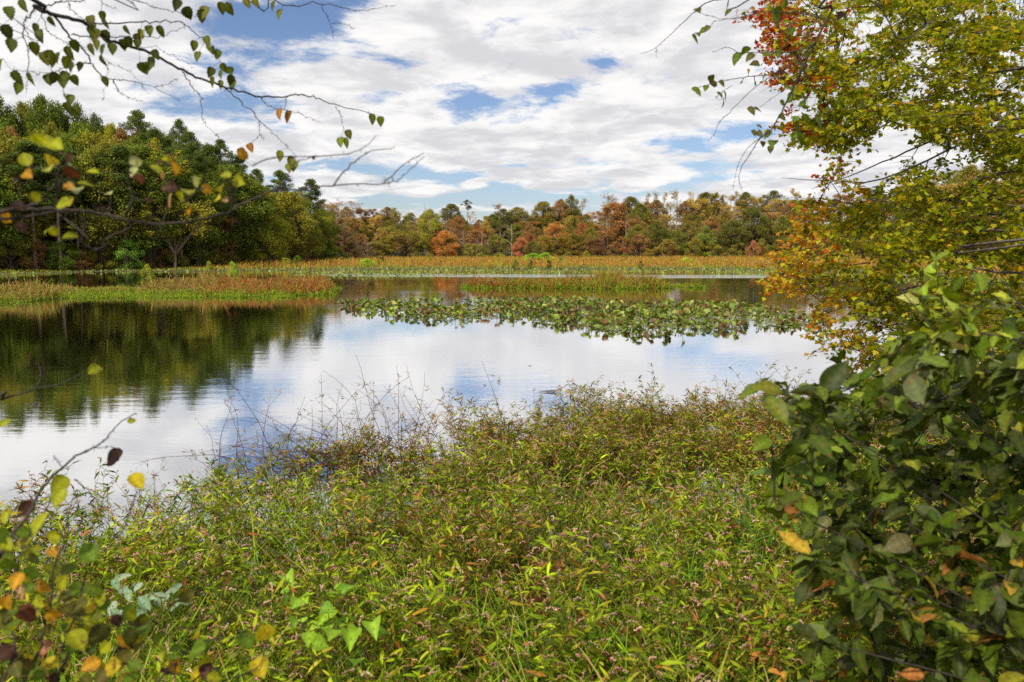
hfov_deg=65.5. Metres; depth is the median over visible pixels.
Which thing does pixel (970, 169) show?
broadleaf tree
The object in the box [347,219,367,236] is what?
broadleaf tree
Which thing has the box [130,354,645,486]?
red stemmed bush
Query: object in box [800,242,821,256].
shrub
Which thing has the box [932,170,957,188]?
broadleaf tree
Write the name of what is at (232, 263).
marsh bush
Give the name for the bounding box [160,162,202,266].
pine tree
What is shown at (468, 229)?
broadleaf tree
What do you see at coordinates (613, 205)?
broadleaf tree
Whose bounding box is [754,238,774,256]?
shrub
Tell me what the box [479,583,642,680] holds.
sedge tuft
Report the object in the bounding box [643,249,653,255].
shrub
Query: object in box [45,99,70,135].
broadleaf tree
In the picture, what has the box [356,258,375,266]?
marsh bush
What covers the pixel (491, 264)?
marsh bush
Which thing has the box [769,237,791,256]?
broadleaf tree
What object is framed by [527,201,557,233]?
broadleaf tree
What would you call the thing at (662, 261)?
marsh grass
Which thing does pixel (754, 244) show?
shrub
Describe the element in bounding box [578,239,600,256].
shrub
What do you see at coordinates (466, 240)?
broadleaf tree
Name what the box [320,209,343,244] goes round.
broadleaf tree
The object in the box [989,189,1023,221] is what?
broadleaf tree
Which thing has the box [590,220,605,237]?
broadleaf tree
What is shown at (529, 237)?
broadleaf tree
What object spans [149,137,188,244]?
broadleaf tree
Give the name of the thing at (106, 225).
broadleaf tree
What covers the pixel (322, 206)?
broadleaf tree
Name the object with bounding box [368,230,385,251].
broadleaf tree
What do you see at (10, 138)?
broadleaf tree
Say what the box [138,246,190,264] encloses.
shrub
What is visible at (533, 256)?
marsh bush
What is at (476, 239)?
bare tree
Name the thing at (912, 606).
leaved shrub
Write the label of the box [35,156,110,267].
broadleaf tree
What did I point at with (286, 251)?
shrub
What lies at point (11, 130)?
broadleaf tree
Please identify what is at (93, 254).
shrub
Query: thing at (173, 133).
pine tree
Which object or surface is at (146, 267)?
marsh bush
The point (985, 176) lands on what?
broadleaf tree
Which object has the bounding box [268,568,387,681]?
heart leaved plant
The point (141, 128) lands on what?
pine tree
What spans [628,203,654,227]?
broadleaf tree
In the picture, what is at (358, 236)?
broadleaf tree
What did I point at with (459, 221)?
broadleaf tree
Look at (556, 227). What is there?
broadleaf tree
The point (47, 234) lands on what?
broadleaf tree
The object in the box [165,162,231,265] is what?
broadleaf tree
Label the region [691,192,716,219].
broadleaf tree
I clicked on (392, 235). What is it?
broadleaf tree
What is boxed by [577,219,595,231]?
broadleaf tree
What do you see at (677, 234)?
broadleaf tree
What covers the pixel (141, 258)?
shrub
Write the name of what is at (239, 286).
island grass
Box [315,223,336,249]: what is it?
broadleaf tree
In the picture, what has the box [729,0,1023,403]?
maple tree
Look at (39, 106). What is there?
broadleaf tree
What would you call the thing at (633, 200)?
broadleaf tree
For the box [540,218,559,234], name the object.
broadleaf tree
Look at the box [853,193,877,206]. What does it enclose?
broadleaf tree
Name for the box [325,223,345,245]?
broadleaf tree
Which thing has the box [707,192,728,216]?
broadleaf tree
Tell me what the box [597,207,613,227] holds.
broadleaf tree
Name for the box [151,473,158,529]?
tall weed
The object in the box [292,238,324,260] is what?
shrub
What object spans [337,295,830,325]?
lily bed
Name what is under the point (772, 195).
broadleaf tree
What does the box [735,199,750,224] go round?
broadleaf tree
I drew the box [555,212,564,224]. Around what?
broadleaf tree
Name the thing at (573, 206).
broadleaf tree
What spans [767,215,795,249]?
broadleaf tree
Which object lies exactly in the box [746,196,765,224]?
broadleaf tree
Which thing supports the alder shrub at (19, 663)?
on the ground at (508, 253)
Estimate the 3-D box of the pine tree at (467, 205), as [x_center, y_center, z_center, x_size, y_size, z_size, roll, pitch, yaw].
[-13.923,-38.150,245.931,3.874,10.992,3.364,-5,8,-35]
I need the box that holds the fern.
[738,620,785,681]
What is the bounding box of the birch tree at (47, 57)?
[0,0,396,172]
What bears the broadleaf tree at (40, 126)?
on the ground at (508, 253)
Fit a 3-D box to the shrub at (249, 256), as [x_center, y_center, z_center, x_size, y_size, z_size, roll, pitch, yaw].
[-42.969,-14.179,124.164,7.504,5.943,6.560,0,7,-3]
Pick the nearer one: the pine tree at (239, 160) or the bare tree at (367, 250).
the pine tree at (239, 160)
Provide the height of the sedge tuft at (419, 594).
0.642 m
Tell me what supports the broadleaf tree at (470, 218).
on the ground at (508, 253)
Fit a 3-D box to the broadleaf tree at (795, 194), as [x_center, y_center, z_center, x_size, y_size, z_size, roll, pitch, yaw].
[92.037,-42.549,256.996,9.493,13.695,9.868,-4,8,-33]
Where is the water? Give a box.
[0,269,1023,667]
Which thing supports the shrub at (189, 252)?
on the ground at (508, 253)
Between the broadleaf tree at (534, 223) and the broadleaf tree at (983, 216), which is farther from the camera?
the broadleaf tree at (534, 223)
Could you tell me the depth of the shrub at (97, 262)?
104.14 m
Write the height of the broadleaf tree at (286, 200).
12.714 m
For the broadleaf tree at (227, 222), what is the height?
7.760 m
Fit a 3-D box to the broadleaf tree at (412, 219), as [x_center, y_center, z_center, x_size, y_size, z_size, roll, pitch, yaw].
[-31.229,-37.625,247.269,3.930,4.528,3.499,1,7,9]
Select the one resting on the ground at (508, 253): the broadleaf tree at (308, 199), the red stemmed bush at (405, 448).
the broadleaf tree at (308, 199)
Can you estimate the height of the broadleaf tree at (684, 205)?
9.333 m
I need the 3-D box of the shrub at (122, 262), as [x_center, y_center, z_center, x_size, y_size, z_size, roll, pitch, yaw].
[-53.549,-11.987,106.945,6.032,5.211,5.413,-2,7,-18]
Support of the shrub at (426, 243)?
on the ground at (508, 253)
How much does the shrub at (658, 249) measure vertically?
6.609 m
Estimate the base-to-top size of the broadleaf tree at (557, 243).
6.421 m
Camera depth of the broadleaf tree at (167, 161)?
119.37 m
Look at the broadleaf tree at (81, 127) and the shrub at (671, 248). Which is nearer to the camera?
the broadleaf tree at (81, 127)
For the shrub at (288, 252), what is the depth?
137.56 m
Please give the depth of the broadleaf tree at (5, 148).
97.32 m
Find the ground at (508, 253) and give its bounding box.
[0,223,1021,681]
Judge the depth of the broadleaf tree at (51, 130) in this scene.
119.02 m
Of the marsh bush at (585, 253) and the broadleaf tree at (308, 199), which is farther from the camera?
the marsh bush at (585, 253)
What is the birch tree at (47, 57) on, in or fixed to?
on the ground at (508, 253)
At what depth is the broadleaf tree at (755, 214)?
218.34 m
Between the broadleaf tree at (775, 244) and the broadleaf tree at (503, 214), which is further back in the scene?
the broadleaf tree at (503, 214)
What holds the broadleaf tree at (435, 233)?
on the ground at (508, 253)
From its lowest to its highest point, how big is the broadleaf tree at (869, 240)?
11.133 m
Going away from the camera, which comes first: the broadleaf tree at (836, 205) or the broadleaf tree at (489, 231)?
the broadleaf tree at (489, 231)
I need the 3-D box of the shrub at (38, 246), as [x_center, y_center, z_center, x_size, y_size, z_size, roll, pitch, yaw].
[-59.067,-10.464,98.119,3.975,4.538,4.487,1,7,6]
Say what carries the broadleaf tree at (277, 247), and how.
on the ground at (508, 253)
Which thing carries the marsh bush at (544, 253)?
on the ground at (508, 253)
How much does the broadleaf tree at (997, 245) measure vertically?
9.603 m
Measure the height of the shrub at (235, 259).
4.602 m
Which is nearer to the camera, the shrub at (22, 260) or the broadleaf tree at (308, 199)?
the shrub at (22, 260)
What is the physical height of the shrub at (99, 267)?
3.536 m
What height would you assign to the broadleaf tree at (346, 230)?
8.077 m
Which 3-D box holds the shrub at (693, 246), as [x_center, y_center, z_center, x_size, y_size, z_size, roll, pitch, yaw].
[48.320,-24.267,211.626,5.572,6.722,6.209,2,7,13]
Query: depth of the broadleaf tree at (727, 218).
236.03 m
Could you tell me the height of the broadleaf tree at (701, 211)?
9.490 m
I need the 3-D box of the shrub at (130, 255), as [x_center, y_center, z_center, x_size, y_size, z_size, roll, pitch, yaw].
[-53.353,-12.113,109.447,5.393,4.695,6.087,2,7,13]
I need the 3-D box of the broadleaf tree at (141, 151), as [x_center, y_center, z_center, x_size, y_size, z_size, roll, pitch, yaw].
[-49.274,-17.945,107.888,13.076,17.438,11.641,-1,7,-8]
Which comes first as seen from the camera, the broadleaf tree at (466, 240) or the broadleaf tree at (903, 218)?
the broadleaf tree at (903, 218)
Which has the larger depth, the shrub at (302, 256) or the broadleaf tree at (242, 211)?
the shrub at (302, 256)
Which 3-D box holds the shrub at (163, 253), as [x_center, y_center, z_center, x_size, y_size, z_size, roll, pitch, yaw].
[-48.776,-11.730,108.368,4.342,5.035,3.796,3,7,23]
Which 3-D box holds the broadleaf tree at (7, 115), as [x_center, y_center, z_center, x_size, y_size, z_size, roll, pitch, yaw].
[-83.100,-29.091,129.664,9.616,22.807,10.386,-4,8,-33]
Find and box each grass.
[0,254,1023,282]
[0,266,1023,316]
[0,444,1023,681]
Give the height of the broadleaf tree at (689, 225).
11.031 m
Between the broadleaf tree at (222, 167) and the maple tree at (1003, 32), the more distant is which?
the broadleaf tree at (222, 167)
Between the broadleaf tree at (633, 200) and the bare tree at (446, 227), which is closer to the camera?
the bare tree at (446, 227)
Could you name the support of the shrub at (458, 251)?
on the ground at (508, 253)
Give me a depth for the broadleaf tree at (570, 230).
224.58 m
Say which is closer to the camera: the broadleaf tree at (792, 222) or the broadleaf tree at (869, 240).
the broadleaf tree at (869, 240)
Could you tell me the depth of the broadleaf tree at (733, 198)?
251.59 m
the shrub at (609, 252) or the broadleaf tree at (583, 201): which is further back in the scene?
the broadleaf tree at (583, 201)
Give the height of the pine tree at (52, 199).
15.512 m
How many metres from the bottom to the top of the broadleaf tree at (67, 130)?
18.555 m
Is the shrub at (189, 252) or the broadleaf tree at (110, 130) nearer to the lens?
the shrub at (189, 252)
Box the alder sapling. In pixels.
[0,133,423,251]
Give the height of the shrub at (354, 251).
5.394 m
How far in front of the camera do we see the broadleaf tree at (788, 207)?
238.03 m
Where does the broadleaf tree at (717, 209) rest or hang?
on the ground at (508, 253)
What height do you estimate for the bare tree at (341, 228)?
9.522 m
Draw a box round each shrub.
[0,363,275,681]
[2,247,57,267]
[14,239,49,270]
[16,240,67,269]
[37,242,91,269]
[43,240,81,270]
[62,242,113,267]
[63,250,93,269]
[65,241,121,267]
[85,246,117,269]
[95,238,132,266]
[113,238,145,269]
[116,238,143,266]
[127,247,163,266]
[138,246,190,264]
[140,240,171,268]
[155,233,207,267]
[159,243,189,267]
[176,238,236,264]
[178,245,214,265]
[209,235,257,264]
[215,243,241,264]
[237,245,255,266]
[255,239,290,262]
[258,238,291,260]
[279,245,311,260]
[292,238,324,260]
[310,244,343,258]
[316,249,337,262]
[329,245,350,259]
[336,239,365,259]
[361,241,384,258]
[388,233,417,256]
[413,239,433,256]
[441,237,460,256]
[459,243,490,256]
[461,243,473,256]
[484,234,509,256]
[509,236,530,256]
[522,240,544,256]
[533,234,558,257]
[560,235,579,256]
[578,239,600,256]
[606,241,624,256]
[627,233,654,257]
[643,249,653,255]
[653,238,680,256]
[659,244,678,256]
[683,237,703,256]
[698,243,726,256]
[726,242,748,256]
[734,250,1023,681]
[745,240,761,256]
[752,243,767,256]
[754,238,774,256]
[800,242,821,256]
[850,240,869,257]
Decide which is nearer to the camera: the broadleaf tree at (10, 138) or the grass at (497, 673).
the grass at (497, 673)
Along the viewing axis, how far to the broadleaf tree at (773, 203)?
245.38 m
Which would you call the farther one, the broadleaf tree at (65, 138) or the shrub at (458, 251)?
the shrub at (458, 251)
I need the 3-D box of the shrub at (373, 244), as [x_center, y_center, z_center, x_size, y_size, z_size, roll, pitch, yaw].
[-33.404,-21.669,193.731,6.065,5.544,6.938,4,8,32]
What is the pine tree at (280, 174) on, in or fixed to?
on the ground at (508, 253)
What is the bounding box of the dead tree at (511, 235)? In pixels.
[503,222,513,255]
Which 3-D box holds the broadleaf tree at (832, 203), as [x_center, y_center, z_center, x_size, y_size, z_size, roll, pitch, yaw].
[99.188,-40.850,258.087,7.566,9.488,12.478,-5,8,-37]
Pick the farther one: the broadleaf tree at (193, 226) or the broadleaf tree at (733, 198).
the broadleaf tree at (733, 198)
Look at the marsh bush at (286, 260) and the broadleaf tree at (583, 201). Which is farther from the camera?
the broadleaf tree at (583, 201)
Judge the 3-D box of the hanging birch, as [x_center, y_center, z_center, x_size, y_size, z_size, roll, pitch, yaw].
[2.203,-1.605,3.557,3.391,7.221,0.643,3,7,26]
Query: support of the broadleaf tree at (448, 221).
on the ground at (508, 253)
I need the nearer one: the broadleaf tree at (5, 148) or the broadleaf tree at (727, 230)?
the broadleaf tree at (5, 148)
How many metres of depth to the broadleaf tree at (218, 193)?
123.98 m
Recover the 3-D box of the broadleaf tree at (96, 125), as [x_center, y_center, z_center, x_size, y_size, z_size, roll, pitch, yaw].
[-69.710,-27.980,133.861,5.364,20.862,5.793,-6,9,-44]
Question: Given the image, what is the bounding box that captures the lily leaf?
[729,320,735,327]
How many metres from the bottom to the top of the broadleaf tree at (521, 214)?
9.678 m
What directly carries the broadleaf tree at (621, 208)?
on the ground at (508, 253)
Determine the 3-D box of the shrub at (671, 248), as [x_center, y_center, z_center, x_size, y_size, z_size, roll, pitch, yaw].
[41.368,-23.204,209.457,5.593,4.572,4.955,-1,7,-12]
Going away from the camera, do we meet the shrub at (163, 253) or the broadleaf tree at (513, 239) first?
the shrub at (163, 253)
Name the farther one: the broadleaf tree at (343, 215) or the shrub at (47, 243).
the broadleaf tree at (343, 215)
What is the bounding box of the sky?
[0,0,1023,224]
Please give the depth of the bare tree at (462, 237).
209.27 m
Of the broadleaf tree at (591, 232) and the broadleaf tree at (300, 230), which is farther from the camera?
the broadleaf tree at (591, 232)
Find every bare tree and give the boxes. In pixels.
[334,219,352,254]
[352,235,362,256]
[360,238,375,256]
[441,215,456,234]
[455,231,474,255]
[468,231,490,255]
[483,232,510,252]
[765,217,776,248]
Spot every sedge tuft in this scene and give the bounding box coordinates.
[356,552,507,675]
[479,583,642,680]
[611,510,792,646]
[663,452,824,592]
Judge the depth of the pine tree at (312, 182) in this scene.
159.35 m
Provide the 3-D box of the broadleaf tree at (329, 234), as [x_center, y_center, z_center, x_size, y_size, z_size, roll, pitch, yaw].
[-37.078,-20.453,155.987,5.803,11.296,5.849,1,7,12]
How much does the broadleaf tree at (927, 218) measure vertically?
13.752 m
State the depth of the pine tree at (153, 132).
124.36 m
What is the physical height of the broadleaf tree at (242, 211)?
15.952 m
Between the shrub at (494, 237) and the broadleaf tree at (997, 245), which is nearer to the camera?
the broadleaf tree at (997, 245)
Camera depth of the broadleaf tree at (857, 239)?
205.65 m
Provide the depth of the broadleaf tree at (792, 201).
256.56 m
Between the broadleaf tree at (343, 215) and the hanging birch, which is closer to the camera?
the hanging birch
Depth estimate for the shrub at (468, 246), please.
204.06 m
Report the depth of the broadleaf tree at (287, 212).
137.23 m
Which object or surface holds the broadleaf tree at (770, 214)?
on the ground at (508, 253)
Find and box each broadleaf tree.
[0,94,26,137]
[0,127,53,228]
[0,134,69,233]
[0,140,63,269]
[0,167,30,246]
[0,222,34,269]
[2,118,26,137]
[4,125,19,140]
[12,100,30,132]
[12,136,67,241]
[18,113,64,139]
[19,93,65,139]
[34,120,67,138]
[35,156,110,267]
[36,132,104,241]
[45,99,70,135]
[50,140,93,243]
[51,143,143,269]
[58,122,69,133]
[62,100,92,131]
[62,138,115,261]
[66,129,123,204]
[69,120,92,138]
[85,112,103,138]
[97,142,194,267]
[103,121,116,141]
[106,127,131,143]
[113,135,169,261]
[133,148,217,267]
[138,143,183,227]
[145,127,180,152]
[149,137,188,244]
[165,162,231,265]
[175,154,199,260]
[188,164,239,248]
[193,216,236,265]
[201,164,275,262]
[218,164,255,233]
[235,200,295,262]
[255,191,306,265]
[260,185,292,252]
[272,191,313,255]
[275,191,311,258]
[276,200,319,263]
[298,196,332,238]
[301,197,322,253]
[301,217,326,260]
[314,208,339,257]
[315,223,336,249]
[317,202,329,210]
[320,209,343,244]
[325,198,351,255]
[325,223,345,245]
[326,223,354,254]
[334,217,350,234]
[337,201,363,218]
[340,206,352,219]
[345,216,367,244]
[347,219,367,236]
[351,233,366,255]
[353,207,376,234]
[357,216,379,246]
[364,215,388,248]
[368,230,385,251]
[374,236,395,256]
[376,206,399,224]
[378,207,426,252]
[380,218,401,240]
[398,218,412,234]
[407,213,415,223]
[407,234,422,256]
[410,218,426,234]
[416,209,442,256]
[427,227,445,255]
[431,230,459,256]
[440,204,464,229]
[444,219,456,230]
[448,215,467,251]
[458,224,473,243]
[459,238,469,249]
[464,229,485,254]
[466,211,477,225]
[469,222,484,251]
[479,220,493,247]
[485,214,502,235]
[491,236,504,252]
[492,203,502,216]
[494,208,515,237]
[506,222,526,241]
[506,237,519,254]
[507,207,530,231]
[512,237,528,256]
[519,221,540,234]
[519,224,537,239]
[522,233,536,255]
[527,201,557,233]
[527,228,545,255]
[538,220,570,255]
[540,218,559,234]
[545,236,563,255]
[551,199,570,223]
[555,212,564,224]
[559,227,574,245]
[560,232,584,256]
[562,194,581,224]
[562,216,582,231]
[573,214,583,228]
[575,222,587,246]
[577,198,590,216]
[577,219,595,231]
[578,214,593,227]
[581,226,600,256]
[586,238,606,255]
[589,201,627,249]
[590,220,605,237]
[594,192,622,226]
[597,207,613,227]
[604,218,623,247]
[606,202,629,239]
[609,226,627,255]
[611,236,638,254]
[619,196,644,220]
[621,224,652,255]
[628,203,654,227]
[628,215,647,252]
[640,217,653,232]
[642,199,668,224]
[643,221,671,255]
[647,226,665,255]
[658,214,674,248]
[659,192,670,214]
[662,202,687,227]
[665,213,686,240]
[666,230,689,255]
[669,189,681,224]
[675,201,696,222]
[678,220,702,253]
[681,212,702,233]
[686,198,718,222]
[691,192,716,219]
[691,199,708,220]
[693,225,717,256]
[698,217,722,251]
[706,200,729,216]
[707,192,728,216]
[712,220,751,254]
[717,191,741,219]
[717,210,737,241]
[733,192,758,219]
[733,206,774,254]
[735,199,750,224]
[739,229,762,247]
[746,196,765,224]
[759,190,789,220]
[763,198,785,222]
[764,212,785,238]
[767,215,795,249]
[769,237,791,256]
[777,203,795,216]
[778,216,799,232]
[784,188,806,215]
[784,199,801,223]
[797,208,825,229]
[818,200,836,222]
[820,211,837,242]
[828,198,843,220]
[829,203,854,228]
[833,194,855,216]
[842,218,876,256]
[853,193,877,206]
[862,217,890,255]
[872,196,891,219]
[883,208,924,253]
[887,189,910,231]
[916,198,944,259]
[931,181,969,197]
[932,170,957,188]
[942,171,973,189]
[950,197,998,257]
[951,164,987,194]
[968,219,999,259]
[970,171,1003,196]
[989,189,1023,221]
[989,217,1018,247]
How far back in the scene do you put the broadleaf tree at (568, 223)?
227.32 m
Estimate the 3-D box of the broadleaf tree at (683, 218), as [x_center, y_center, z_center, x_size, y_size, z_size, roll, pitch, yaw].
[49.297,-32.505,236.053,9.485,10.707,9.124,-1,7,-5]
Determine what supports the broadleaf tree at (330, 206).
on the ground at (508, 253)
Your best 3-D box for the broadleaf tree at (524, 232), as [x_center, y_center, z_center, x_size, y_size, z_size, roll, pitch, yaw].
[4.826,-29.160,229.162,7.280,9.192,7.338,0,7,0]
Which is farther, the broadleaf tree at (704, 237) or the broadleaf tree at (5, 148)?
the broadleaf tree at (704, 237)
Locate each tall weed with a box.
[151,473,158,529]
[318,381,326,475]
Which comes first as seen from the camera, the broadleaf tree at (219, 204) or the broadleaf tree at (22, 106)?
the broadleaf tree at (219, 204)
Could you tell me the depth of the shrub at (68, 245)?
102.36 m
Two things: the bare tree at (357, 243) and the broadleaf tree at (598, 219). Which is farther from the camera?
the broadleaf tree at (598, 219)
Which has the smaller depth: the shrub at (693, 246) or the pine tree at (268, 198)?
the pine tree at (268, 198)
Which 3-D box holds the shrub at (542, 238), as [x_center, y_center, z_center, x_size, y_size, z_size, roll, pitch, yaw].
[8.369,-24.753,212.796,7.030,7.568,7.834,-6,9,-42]
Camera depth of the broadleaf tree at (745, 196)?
260.65 m
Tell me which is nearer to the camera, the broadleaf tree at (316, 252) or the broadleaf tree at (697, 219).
the broadleaf tree at (316, 252)
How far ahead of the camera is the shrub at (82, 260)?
100.44 m
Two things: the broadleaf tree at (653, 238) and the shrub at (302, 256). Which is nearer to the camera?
the shrub at (302, 256)
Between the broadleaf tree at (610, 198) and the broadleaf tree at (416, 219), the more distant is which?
the broadleaf tree at (610, 198)
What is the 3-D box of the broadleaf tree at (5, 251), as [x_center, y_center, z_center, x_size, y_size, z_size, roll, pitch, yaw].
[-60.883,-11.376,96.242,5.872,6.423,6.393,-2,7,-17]
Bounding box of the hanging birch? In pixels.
[640,0,951,189]
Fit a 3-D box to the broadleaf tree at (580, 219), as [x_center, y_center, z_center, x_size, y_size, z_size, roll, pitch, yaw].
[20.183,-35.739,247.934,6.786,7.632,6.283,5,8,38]
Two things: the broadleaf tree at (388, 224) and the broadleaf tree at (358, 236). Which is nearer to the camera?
the broadleaf tree at (358, 236)
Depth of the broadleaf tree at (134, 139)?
116.28 m
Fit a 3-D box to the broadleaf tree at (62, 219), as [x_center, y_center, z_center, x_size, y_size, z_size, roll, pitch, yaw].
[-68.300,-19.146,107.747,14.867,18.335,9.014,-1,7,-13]
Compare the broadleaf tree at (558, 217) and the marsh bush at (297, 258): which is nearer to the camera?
the marsh bush at (297, 258)
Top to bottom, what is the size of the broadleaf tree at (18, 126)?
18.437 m
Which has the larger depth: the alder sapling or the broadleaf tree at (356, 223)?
the broadleaf tree at (356, 223)
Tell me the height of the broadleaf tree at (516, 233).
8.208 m
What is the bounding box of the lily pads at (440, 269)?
[0,267,990,282]
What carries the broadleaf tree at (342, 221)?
on the ground at (508, 253)
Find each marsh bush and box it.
[140,264,155,277]
[203,261,213,275]
[227,260,238,277]
[277,257,291,266]
[292,255,301,263]
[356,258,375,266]
[484,260,492,268]
[518,253,543,263]
[539,252,554,263]
[544,259,551,269]
[582,251,590,258]
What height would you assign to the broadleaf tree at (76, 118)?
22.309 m
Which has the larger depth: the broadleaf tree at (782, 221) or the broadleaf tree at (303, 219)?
the broadleaf tree at (782, 221)
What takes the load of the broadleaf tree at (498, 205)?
on the ground at (508, 253)
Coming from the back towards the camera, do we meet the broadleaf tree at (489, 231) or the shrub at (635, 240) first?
the broadleaf tree at (489, 231)
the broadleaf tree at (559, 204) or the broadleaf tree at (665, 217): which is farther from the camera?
the broadleaf tree at (559, 204)
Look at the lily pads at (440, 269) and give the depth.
97.94 m
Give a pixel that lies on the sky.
(511, 104)
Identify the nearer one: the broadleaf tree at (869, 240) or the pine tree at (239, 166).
the pine tree at (239, 166)
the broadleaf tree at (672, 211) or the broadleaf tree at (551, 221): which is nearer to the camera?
the broadleaf tree at (551, 221)
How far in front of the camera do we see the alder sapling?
2.02 m
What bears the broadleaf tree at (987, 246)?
on the ground at (508, 253)
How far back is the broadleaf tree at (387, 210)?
232.71 m
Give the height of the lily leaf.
0.305 m
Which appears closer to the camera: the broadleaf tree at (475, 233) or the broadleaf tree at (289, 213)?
the broadleaf tree at (289, 213)
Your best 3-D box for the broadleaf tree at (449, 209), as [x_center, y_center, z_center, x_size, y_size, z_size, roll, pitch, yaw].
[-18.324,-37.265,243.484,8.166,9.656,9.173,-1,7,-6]
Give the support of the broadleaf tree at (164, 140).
on the ground at (508, 253)
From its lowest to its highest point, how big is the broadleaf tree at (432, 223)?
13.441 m
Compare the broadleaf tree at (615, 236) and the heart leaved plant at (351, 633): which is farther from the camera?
the broadleaf tree at (615, 236)
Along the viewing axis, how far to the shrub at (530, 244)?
198.14 m
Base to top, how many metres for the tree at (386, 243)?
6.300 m
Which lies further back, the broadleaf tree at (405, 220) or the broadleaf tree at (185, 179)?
the broadleaf tree at (405, 220)
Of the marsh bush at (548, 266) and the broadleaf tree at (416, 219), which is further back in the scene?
the broadleaf tree at (416, 219)
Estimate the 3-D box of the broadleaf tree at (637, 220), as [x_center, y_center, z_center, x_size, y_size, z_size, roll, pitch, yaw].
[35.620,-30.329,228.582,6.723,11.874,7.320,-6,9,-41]
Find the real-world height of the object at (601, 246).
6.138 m
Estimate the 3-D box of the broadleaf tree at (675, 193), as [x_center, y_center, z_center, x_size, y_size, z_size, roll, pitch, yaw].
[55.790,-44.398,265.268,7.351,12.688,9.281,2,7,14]
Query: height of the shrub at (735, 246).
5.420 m
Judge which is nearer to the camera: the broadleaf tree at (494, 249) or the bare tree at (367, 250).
the bare tree at (367, 250)
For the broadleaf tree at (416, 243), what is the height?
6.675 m
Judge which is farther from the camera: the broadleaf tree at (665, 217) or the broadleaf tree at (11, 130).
the broadleaf tree at (665, 217)
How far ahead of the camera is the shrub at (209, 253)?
114.36 m
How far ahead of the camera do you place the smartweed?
5.99 m
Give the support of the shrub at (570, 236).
on the ground at (508, 253)
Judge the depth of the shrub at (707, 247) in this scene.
212.20 m
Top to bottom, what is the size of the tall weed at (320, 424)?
1.355 m
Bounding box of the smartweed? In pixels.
[0,360,1023,681]
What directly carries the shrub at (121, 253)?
on the ground at (508, 253)
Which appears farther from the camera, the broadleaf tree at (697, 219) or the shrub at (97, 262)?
the broadleaf tree at (697, 219)
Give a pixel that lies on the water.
(158, 359)
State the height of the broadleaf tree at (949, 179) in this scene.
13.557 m
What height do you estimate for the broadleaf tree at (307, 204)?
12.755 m
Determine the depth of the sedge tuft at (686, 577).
5.66 m
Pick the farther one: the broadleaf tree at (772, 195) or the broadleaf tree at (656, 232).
the broadleaf tree at (772, 195)
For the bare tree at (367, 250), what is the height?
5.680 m
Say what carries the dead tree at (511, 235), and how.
on the ground at (508, 253)
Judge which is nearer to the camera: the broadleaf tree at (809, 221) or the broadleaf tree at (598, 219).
the broadleaf tree at (809, 221)
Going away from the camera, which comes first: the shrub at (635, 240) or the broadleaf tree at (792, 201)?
the shrub at (635, 240)
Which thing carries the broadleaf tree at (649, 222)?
on the ground at (508, 253)
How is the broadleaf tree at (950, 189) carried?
on the ground at (508, 253)
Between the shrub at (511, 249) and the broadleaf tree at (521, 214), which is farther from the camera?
the broadleaf tree at (521, 214)
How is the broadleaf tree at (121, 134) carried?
on the ground at (508, 253)
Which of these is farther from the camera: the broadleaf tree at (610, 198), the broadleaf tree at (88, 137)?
the broadleaf tree at (610, 198)
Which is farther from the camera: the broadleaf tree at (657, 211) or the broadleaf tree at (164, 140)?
the broadleaf tree at (657, 211)
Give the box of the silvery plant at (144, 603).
[107,573,188,681]
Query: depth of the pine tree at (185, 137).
126.22 m
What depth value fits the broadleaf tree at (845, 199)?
253.17 m
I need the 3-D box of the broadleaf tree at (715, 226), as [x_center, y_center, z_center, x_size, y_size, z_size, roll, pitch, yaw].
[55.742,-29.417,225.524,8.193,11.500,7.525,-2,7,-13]
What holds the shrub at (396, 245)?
on the ground at (508, 253)
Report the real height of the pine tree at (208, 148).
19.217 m
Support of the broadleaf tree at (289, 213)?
on the ground at (508, 253)
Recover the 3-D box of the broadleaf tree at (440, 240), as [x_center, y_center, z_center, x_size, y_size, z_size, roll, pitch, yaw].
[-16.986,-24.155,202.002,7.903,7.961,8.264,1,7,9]
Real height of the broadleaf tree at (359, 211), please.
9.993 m
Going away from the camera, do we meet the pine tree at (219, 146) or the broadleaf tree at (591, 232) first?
the pine tree at (219, 146)
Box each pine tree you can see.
[0,140,62,268]
[25,149,83,270]
[50,149,97,266]
[78,143,148,269]
[113,109,152,143]
[144,126,172,156]
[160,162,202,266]
[163,118,187,155]
[172,131,207,164]
[176,141,212,266]
[188,142,223,264]
[210,138,235,166]
[217,162,252,263]
[230,154,249,179]
[234,180,275,261]
[249,169,272,200]
[264,169,293,192]
[298,178,326,214]
[460,200,471,231]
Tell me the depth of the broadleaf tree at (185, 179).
122.75 m
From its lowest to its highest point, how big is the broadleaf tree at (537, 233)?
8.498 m
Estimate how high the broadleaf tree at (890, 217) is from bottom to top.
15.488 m
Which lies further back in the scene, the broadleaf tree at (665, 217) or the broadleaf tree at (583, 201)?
the broadleaf tree at (583, 201)
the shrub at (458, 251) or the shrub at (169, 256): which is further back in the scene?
the shrub at (458, 251)
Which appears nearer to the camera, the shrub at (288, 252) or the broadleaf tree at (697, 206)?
the shrub at (288, 252)
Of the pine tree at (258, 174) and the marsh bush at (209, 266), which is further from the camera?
the pine tree at (258, 174)
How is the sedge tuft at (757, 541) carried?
on the ground at (508, 253)
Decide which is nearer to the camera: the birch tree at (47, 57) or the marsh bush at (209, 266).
the birch tree at (47, 57)
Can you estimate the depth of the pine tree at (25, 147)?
96.08 m
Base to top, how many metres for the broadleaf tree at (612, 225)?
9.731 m

